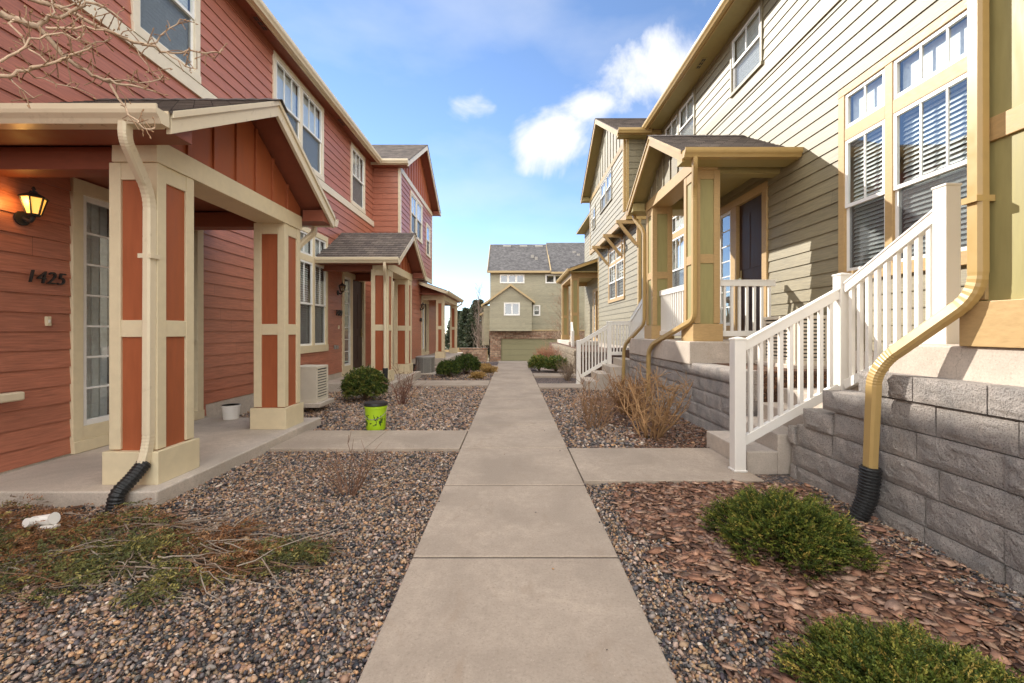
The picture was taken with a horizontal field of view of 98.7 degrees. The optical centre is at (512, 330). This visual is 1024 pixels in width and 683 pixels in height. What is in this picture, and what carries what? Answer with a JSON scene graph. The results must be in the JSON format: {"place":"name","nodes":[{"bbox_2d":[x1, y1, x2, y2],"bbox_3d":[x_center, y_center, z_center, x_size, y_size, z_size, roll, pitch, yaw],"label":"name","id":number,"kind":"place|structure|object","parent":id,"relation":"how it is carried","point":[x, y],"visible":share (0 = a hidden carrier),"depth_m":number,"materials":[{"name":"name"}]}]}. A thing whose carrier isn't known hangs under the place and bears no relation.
{"place":"outdoors","nodes":[
{"label":"outdoors","id":0,"kind":"place"},
{"bbox_2d":[269,430,467,452],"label":"side path","id":1,"kind":"structure","parent":0,"point":[445,441],"depth_m":5.35,"materials":[{"name":"concrete"}]},
{"bbox_2d":[404,380,489,386],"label":"side path","id":2,"kind":"structure","parent":0,"point":[454,383],"depth_m":11.26,"materials":[{"name":"concrete"}]},
{"bbox_2d":[239,369,707,448],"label":"gravel","id":3,"kind":"structure","parent":0,"point":[477,396],"depth_m":7.35,"materials":[{"name":"grey gravel"}]},
{"bbox_2d":[300,365,333,407],"bbox_3d":[-3.500,0.940,7.630,0.580,0.680,0.620,0,0,0],"label":"air conditioner","id":4,"kind":"object","parent":3,"relation":"on","point":[313,386],"visible":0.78,"depth_m":7.40,"materials":[{"name":"metal"}]},
{"bbox_2d":[363,400,387,429],"bbox_3d":[-1.910,1.181,6.150,0.333,0.378,0.326,0,0,0],"label":"bucket","id":5,"kind":"object","parent":3,"relation":"on","point":[375,414],"visible":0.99,"depth_m":6.03,"materials":[{"name":"plastic"}]},
{"bbox_2d":[262,0,720,332],"label":"sky","id":6,"kind":"structure","parent":0,"point":[505,98],"materials":[{"name":"blue"}]},
{"bbox_2d":[0,333,1021,682],"bbox_3d":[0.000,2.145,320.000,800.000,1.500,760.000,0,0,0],"label":"ground","id":7,"kind":"structure","parent":0,"point":[784,479],"depth_m":2.21,"materials":[{"name":"gravel"}]},
{"bbox_2d":[0,0,227,138],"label":"bare tree","id":8,"kind":"object","parent":7,"relation":"on","point":[28,24],"visible":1,"depth_m":2.21,"materials":[{"name":"brown plant"}]},
{"bbox_2d":[0,418,320,508],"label":"patio","id":9,"kind":"structure","parent":7,"relation":"on","point":[76,479],"depth_m":3.97,"materials":[{"name":"concrete"}]},
{"bbox_2d":[221,403,240,419],"bbox_3d":[-4.050,1.160,6.330,0.244,0.200,0.244,0,0,0],"label":"pot","id":10,"kind":"object","parent":9,"relation":"on","point":[231,411],"visible":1,"depth_m":6.25,"materials":[{"name":"white plastic"}]},
{"bbox_2d":[0,0,463,513],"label":"townhouse","id":11,"kind":"structure","parent":7,"relation":"on","point":[247,226],"depth_m":4.91,"materials":[{"name":"red wood"}]},
{"bbox_2d":[66,177,204,453],"bbox_3d":[-4.510,-0.155,5.415,0.120,2.820,1.890,0,0,0],"label":"door","id":12,"kind":"structure","parent":11,"relation":"in","point":[92,436],"depth_m":4.56,"materials":[{"name":"beige wood"}]},
{"bbox_2d":[130,0,200,83],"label":"window","id":13,"kind":"structure","parent":11,"relation":"in","point":[146,15],"depth_m":5.89,"materials":[{"name":"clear glass"}]},
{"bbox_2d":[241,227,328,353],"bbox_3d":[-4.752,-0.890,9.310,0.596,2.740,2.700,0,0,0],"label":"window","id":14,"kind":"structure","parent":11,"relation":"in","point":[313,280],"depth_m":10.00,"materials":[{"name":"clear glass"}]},
{"bbox_2d":[272,51,324,181],"bbox_3d":[-4.752,-4.395,9.330,0.596,1.730,2.200,0,0,0],"label":"window","id":15,"kind":"structure","parent":11,"relation":"in","point":[305,114],"depth_m":9.51,"materials":[{"name":"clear glass"}]},
{"bbox_2d":[342,272,365,376],"bbox_3d":[-4.510,-0.200,12.470,0.120,2.800,1.780,0,0,0],"label":"door","id":16,"kind":"structure","parent":11,"relation":"in","point":[357,287],"depth_m":12.68,"materials":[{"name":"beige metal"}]},
{"bbox_2d":[350,142,365,214],"bbox_3d":[-4.752,-4.385,12.775,0.596,1.710,1.150,0,0,0],"label":"window","id":17,"kind":"structure","parent":11,"relation":"in","point":[357,165],"depth_m":12.89,"materials":[{"name":"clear glass"}]},
{"bbox_2d":[410,190,422,244],"bbox_3d":[-3.882,-4.235,16.600,0.596,1.550,2.000,0,0,0],"label":"window","id":18,"kind":"structure","parent":11,"relation":"in","point":[416,208],"depth_m":16.55,"materials":[{"name":"clear glass"}]},
{"bbox_2d":[421,300,428,355],"bbox_3d":[-3.860,-0.160,19.325,0.120,2.400,1.550,0,0,0],"label":"door","id":19,"kind":"structure","parent":11,"relation":"in","point":[423,351],"depth_m":19.44,"materials":[{"name":"beige metal"}]},
{"bbox_2d":[426,222,430,258],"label":"window","id":20,"kind":"structure","parent":11,"relation":"in","point":[428,227],"depth_m":18.90,"materials":[{"name":"clear glass"}]},
{"bbox_2d":[0,397,709,627],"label":"mulch","id":21,"kind":"object","parent":7,"relation":"on","point":[673,434],"visible":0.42,"depth_m":5.28,"materials":[{"name":"brown plant"}]},
{"bbox_2d":[601,369,660,415],"bbox_3d":[1.925,0.989,7.171,0.962,0.822,1.089,0,0,45],"label":"bare shrub","id":22,"kind":"object","parent":21,"relation":"on","point":[622,400],"visible":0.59,"depth_m":7.13,"materials":[{"name":"brown plant"}]},
{"bbox_2d":[338,363,390,399],"bbox_3d":[-2.950,1.021,8.762,0.994,0.751,0.992,0,0,0],"label":"shrub","id":23,"kind":"object","parent":7,"relation":"on","point":[363,381],"visible":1,"depth_m":8.48,"materials":[{"name":"green plant"}]},
{"bbox_2d":[379,360,421,404],"bbox_3d":[-2.064,0.973,8.355,0.728,0.846,1.021,0,0,-39],"label":"bare shrub","id":24,"kind":"object","parent":7,"relation":"on","point":[403,393],"visible":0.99,"depth_m":8.28,"materials":[{"name":"brown plant"}]},
{"bbox_2d":[415,355,436,374],"bbox_3d":[-2.850,1.100,14.350,0.800,0.580,0.800,0,0,0],"label":"air conditioner","id":25,"kind":"object","parent":7,"relation":"on","point":[426,365],"visible":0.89,"depth_m":14.10,"materials":[{"name":"metal"}]},
{"bbox_2d":[436,359,462,376],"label":"shrub","id":26,"kind":"object","parent":7,"relation":"on","point":[446,367],"visible":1,"depth_m":13.19,"materials":[{"name":"green plant"}]},
{"bbox_2d":[445,310,469,349],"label":"conifer","id":27,"kind":"object","parent":7,"relation":"on","point":[447,337],"visible":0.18,"depth_m":54.17,"materials":[{"name":"green plant"}]},
{"bbox_2d":[447,306,479,349],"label":"conifer","id":28,"kind":"object","parent":7,"relation":"on","point":[463,315],"visible":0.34,"depth_m":51.24,"materials":[{"name":"green plant"}]},
{"bbox_2d":[454,352,480,373],"bbox_3d":[-1.513,1.040,14.321,1.016,0.717,1.034,0,0,0],"label":"shrub","id":29,"kind":"object","parent":7,"relation":"on","point":[466,361],"visible":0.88,"depth_m":14.08,"materials":[{"name":"green plant"}]},
{"bbox_2d":[459,299,488,354],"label":"conifer","id":30,"kind":"object","parent":7,"relation":"on","point":[468,327],"visible":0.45,"depth_m":49.31,"materials":[{"name":"green plant"}]},
{"bbox_2d":[460,348,487,361],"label":"garden wall","id":31,"kind":"structure","parent":7,"relation":"on","point":[481,353],"depth_m":33.90,"materials":[{"name":"stone"}]},
{"bbox_2d":[469,284,482,347],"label":"bare tree","id":32,"kind":"object","parent":7,"relation":"on","point":[478,325],"visible":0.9,"depth_m":41.88,"materials":[{"name":"brown plant"}]},
{"bbox_2d":[468,371,487,378],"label":"grass tuft","id":33,"kind":"object","parent":7,"relation":"on","point":[478,374],"visible":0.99,"depth_m":12.78,"materials":[{"name":"yellow plant"}]},
{"bbox_2d":[472,308,487,347],"bbox_3d":[-2.565,0.292,40.025,2.435,5.203,2.135,0,0,-42],"label":"bare tree","id":34,"kind":"object","parent":7,"relation":"on","point":[482,313],"visible":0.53,"depth_m":39.93,"materials":[{"name":"plant"}]},
{"bbox_2d":[480,362,490,368],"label":"grass tuft","id":35,"kind":"object","parent":7,"relation":"on","point":[484,364],"visible":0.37,"depth_m":15.53,"materials":[{"name":"yellow plant"}]},
{"bbox_2d":[479,365,498,372],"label":"grass tuft","id":36,"kind":"object","parent":7,"relation":"on","point":[489,369],"visible":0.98,"depth_m":14.46,"materials":[{"name":"yellow plant"}]},
{"bbox_2d":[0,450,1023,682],"bbox_3d":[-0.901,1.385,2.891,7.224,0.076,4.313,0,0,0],"label":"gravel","id":37,"kind":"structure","parent":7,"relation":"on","point":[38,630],"depth_m":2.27,"materials":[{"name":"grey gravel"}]},
{"bbox_2d":[0,482,388,627],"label":"creeping juniper","id":38,"kind":"object","parent":37,"relation":"on","point":[261,550],"visible":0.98,"depth_m":2.60,"materials":[{"name":"green plant"}]},
{"bbox_2d":[22,512,60,529],"bbox_3d":[-3.120,1.258,2.913,0.200,0.091,0.132,0,0,0],"label":"pipe fitting","id":39,"kind":"object","parent":38,"relation":"on","point":[52,519],"visible":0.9,"depth_m":2.91,"materials":[{"name":"white plastic"}]},
{"bbox_2d":[314,434,381,495],"bbox_3d":[-1.371,1.115,3.717,0.524,0.560,0.674,0,0,0],"label":"bare shrub","id":40,"kind":"object","parent":37,"relation":"on","point":[354,492],"visible":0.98,"depth_m":3.70,"materials":[{"name":"brown plant"}]},
{"bbox_2d":[479,243,584,361],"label":"townhouse","id":41,"kind":"structure","parent":7,"relation":"on","point":[523,283],"depth_m":35.99,"materials":[{"name":"beige siding"},{"name":"grey shingle"},{"name":"brick"}]},
{"bbox_2d":[504,303,519,315],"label":"window","id":42,"kind":"structure","parent":41,"relation":"in","point":[510,309],"depth_m":35.85,"materials":[{"name":"white glass"}]},
{"bbox_2d":[500,274,524,282],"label":"window","id":43,"kind":"structure","parent":41,"relation":"in","point":[504,278],"depth_m":35.98,"materials":[{"name":"white glass"}]},
{"bbox_2d":[501,339,555,361],"bbox_3d":[1.525,1.745,36.038,4.910,2.290,0.044,0,0,0],"label":"garage door","id":44,"kind":"structure","parent":41,"relation":"in","point":[506,355],"depth_m":36.02,"materials":[{"name":"metal"}]},
{"bbox_2d":[533,305,539,315],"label":"window","id":45,"kind":"structure","parent":41,"relation":"in","point":[536,308],"depth_m":36.00,"materials":[{"name":"white glass"}]},
{"bbox_2d":[545,274,561,282],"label":"window","id":46,"kind":"structure","parent":41,"relation":"in","point":[549,278],"depth_m":35.98,"materials":[{"name":"white glass"}]},
{"bbox_2d":[527,354,548,370],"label":"shrub","id":47,"kind":"object","parent":7,"relation":"on","point":[537,361],"visible":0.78,"depth_m":15.16,"materials":[{"name":"green plant"}]},
{"bbox_2d":[533,343,562,356],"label":"bare shrub","id":48,"kind":"object","parent":7,"relation":"on","point":[550,351],"visible":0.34,"depth_m":16.47,"materials":[{"name":"brown plant"}]},
{"bbox_2d":[542,355,567,371],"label":"shrub","id":49,"kind":"object","parent":7,"relation":"on","point":[551,361],"visible":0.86,"depth_m":14.76,"materials":[{"name":"green plant"}]},
{"bbox_2d":[533,285,584,347],"bbox_3d":[3.384,-0.117,27.884,3.520,5.722,3.760,0,0,42],"label":"bare tree","id":50,"kind":"object","parent":7,"relation":"on","point":[553,321],"visible":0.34,"depth_m":27.43,"materials":[{"name":"brown plant"}]},
{"bbox_2d":[555,355,575,380],"bbox_3d":[1.539,1.030,12.431,0.809,0.727,0.775,0,0,-23],"label":"bare shrub","id":51,"kind":"object","parent":7,"relation":"on","point":[567,376],"visible":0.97,"depth_m":12.37,"materials":[{"name":"brown plant"}]},
{"bbox_2d":[552,344,581,373],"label":"retaining wall","id":52,"kind":"structure","parent":7,"relation":"on","point":[568,352],"depth_m":15.74,"materials":[{"name":"beige stone"}]},
{"bbox_2d":[570,371,622,428],"bbox_3d":[1.143,0.979,6.272,0.876,0.834,0.777,0,0,-40],"label":"bare shrub","id":53,"kind":"object","parent":7,"relation":"on","point":[590,409],"visible":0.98,"depth_m":6.25,"materials":[{"name":"brown plant"}]},
{"bbox_2d":[580,357,629,389],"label":"concrete steps","id":54,"kind":"structure","parent":7,"relation":"on","point":[616,365],"depth_m":10.32,"materials":[{"name":"grey concrete"}]},
{"bbox_2d":[576,299,646,383],"bbox_3d":[2.350,0.246,10.550,1.468,2.196,1.428,0,0,0],"label":"white railing","id":55,"kind":"object","parent":54,"relation":"attached to","point":[634,322],"visible":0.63,"depth_m":11.17,"materials":[{"name":"plastic"}]},
{"bbox_2d":[613,361,693,440],"bbox_3d":[1.792,0.896,5.852,1.235,1.006,1.198,0,0,38],"label":"bare shrub","id":56,"kind":"object","parent":7,"relation":"on","point":[659,419],"visible":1,"depth_m":5.68,"materials":[{"name":"brown plant"}]},
{"bbox_2d":[627,353,757,430],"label":"retaining wall","id":57,"kind":"structure","parent":7,"relation":"on","point":[708,409],"depth_m":6.29,"materials":[{"name":"grey stone"}]},
{"bbox_2d":[549,342,856,401],"bbox_3d":[3.200,0.935,11.500,2.100,0.910,28.200,0,0,0],"label":"porch","id":58,"kind":"object","parent":7,"relation":"on","point":[765,382],"visible":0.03,"depth_m":5.25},
{"bbox_2d":[755,315,826,368],"bbox_3d":[3.830,0.150,5.980,0.600,0.700,0.880,0,0,0],"label":"air conditioner","id":59,"kind":"object","parent":58,"relation":"on","point":[767,321],"visible":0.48,"depth_m":5.64,"materials":[{"name":"metal"}]},
{"bbox_2d":[556,0,1023,522],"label":"townhouse","id":60,"kind":"structure","parent":7,"relation":"on","point":[801,152],"depth_m":6.02,"materials":[{"name":"beige wood"}]},
{"bbox_2d":[570,322,573,346],"bbox_3d":[2.650,0.459,19.500,0.140,1.762,1.951,0,0,6],"label":"white railing","id":61,"kind":"object","parent":60,"relation":"attached to","point":[572,338],"visible":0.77,"depth_m":18.62,"materials":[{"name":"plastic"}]},
{"bbox_2d":[592,204,595,230],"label":"window","id":62,"kind":"structure","parent":60,"relation":"in","point":[593,209],"depth_m":17.83,"materials":[{"name":"clear"}]},
{"bbox_2d":[593,288,597,340],"bbox_3d":[4.210,-0.820,21.875,0.120,2.600,1.950,0,0,0],"label":"door","id":63,"kind":"structure","parent":60,"relation":"in","point":[595,290],"depth_m":22.00,"materials":[{"name":"beige metal"}]},
{"bbox_2d":[599,166,611,214],"bbox_3d":[3.552,-4.897,15.500,0.596,1.094,1.920,0,0,0],"label":"window","id":64,"kind":"structure","parent":60,"relation":"in","point":[606,185],"depth_m":15.45,"materials":[{"name":"clear"}]},
{"bbox_2d":[608,238,624,303],"bbox_3d":[3.902,-2.025,15.450,0.596,1.970,2.400,0,0,0],"label":"window","id":65,"kind":"structure","parent":60,"relation":"in","point":[616,268],"depth_m":15.36,"materials":[{"name":"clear glass"}]},
{"bbox_2d":[659,285,683,335],"bbox_3d":[2.970,-0.357,8.025,0.072,0.880,1.590,0,0,0],"label":"white railing","id":66,"kind":"object","parent":60,"relation":"attached to","point":[672,308],"visible":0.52,"depth_m":8.17,"materials":[{"name":"plastic"}]},
{"bbox_2d":[672,216,683,287],"bbox_3d":[4.452,-1.835,11.150,0.596,2.450,2.500,0,0,0],"label":"window","id":67,"kind":"structure","parent":60,"relation":"in","point":[677,221],"depth_m":11.40,"materials":[{"name":"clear glass"}]},
{"bbox_2d":[664,89,695,134],"bbox_3d":[4.452,-5.010,11.100,0.596,1.100,2.020,0,0,0],"label":"window","id":68,"kind":"structure","parent":60,"relation":"in","point":[683,121],"depth_m":10.82,"materials":[{"name":"clear"}]},
{"bbox_2d":[718,181,769,338],"bbox_3d":[4.210,-1.153,8.135,0.120,2.620,1.830,0,0,0],"label":"door","id":69,"kind":"structure","parent":60,"relation":"in","point":[748,212],"depth_m":7.84,"materials":[{"name":"wood"}]},
{"bbox_2d":[729,0,763,97],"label":"window","id":70,"kind":"structure","parent":60,"relation":"in","point":[746,46],"depth_m":7.93,"materials":[{"name":"clear"}]},
{"bbox_2d":[720,280,775,335],"bbox_3d":[3.652,-0.357,6.860,0.875,0.880,0.072,0,0,0],"label":"white railing","id":71,"kind":"object","parent":60,"relation":"attached to","point":[747,284],"visible":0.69,"depth_m":6.84,"materials":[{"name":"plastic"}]},
{"bbox_2d":[837,0,966,278],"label":"window","id":72,"kind":"structure","parent":60,"relation":"in","point":[902,123],"depth_m":4.83,"materials":[{"name":"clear glass"}]},
{"bbox_2d":[707,370,888,473],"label":"concrete steps","id":73,"kind":"structure","parent":7,"relation":"on","point":[770,452],"depth_m":4.38,"materials":[{"name":"grey concrete"}]},
{"bbox_2d":[728,183,961,471],"bbox_3d":[2.695,0.126,3.775,1.178,2.436,1.178,0,0,0],"label":"white railing","id":74,"kind":"object","parent":73,"relation":"attached to","point":[938,225],"visible":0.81,"depth_m":4.15,"materials":[{"name":"plastic"}]},
{"bbox_2d":[608,479,1023,682],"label":"mulch","id":75,"kind":"object","parent":7,"relation":"on","point":[788,594],"visible":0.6,"depth_m":2.37,"materials":[{"name":"brown plant"}]},
{"bbox_2d":[695,483,889,585],"bbox_3d":[1.735,1.202,2.782,0.972,0.398,0.931,0,0,0],"label":"juniper","id":76,"kind":"object","parent":75,"relation":"on","point":[781,516],"visible":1,"depth_m":2.60,"materials":[{"name":"green plant"}]},
{"bbox_2d":[768,612,1023,682],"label":"juniper","id":77,"kind":"object","parent":75,"relation":"on","point":[849,650],"visible":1,"depth_m":1.66,"materials":[{"name":"green plant"}]},
{"bbox_2d":[788,371,1023,597],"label":"retaining wall","id":78,"kind":"structure","parent":7,"relation":"on","point":[951,459],"depth_m":2.75,"materials":[{"name":"grey stone"}]},
{"bbox_2d":[358,361,676,682],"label":"path","id":79,"kind":"structure","parent":0,"point":[500,620],"depth_m":2.35,"materials":[{"name":"concrete"}]},
{"bbox_2d":[413,485,617,557],"bbox_3d":[0.018,1.393,9.275,1.219,0.093,20.650,0,0,0],"label":"path bed","id":80,"kind":"object","parent":79,"relation":"attached to","point":[515,557],"visible":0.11,"depth_m":2.62,"materials":[{"name":"concrete"}]},
{"bbox_2d":[533,373,575,377],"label":"side path","id":81,"kind":"structure","parent":0,"point":[546,375],"depth_m":13.29,"materials":[{"name":"concrete"}]},
{"bbox_2d":[537,383,584,388],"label":"side path","id":82,"kind":"structure","parent":0,"point":[557,385],"depth_m":10.85,"materials":[{"name":"concrete"}]},
{"bbox_2d":[568,448,763,485],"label":"side path","id":83,"kind":"structure","parent":0,"point":[597,466],"depth_m":4.36,"materials":[{"name":"concrete"}]}
]}

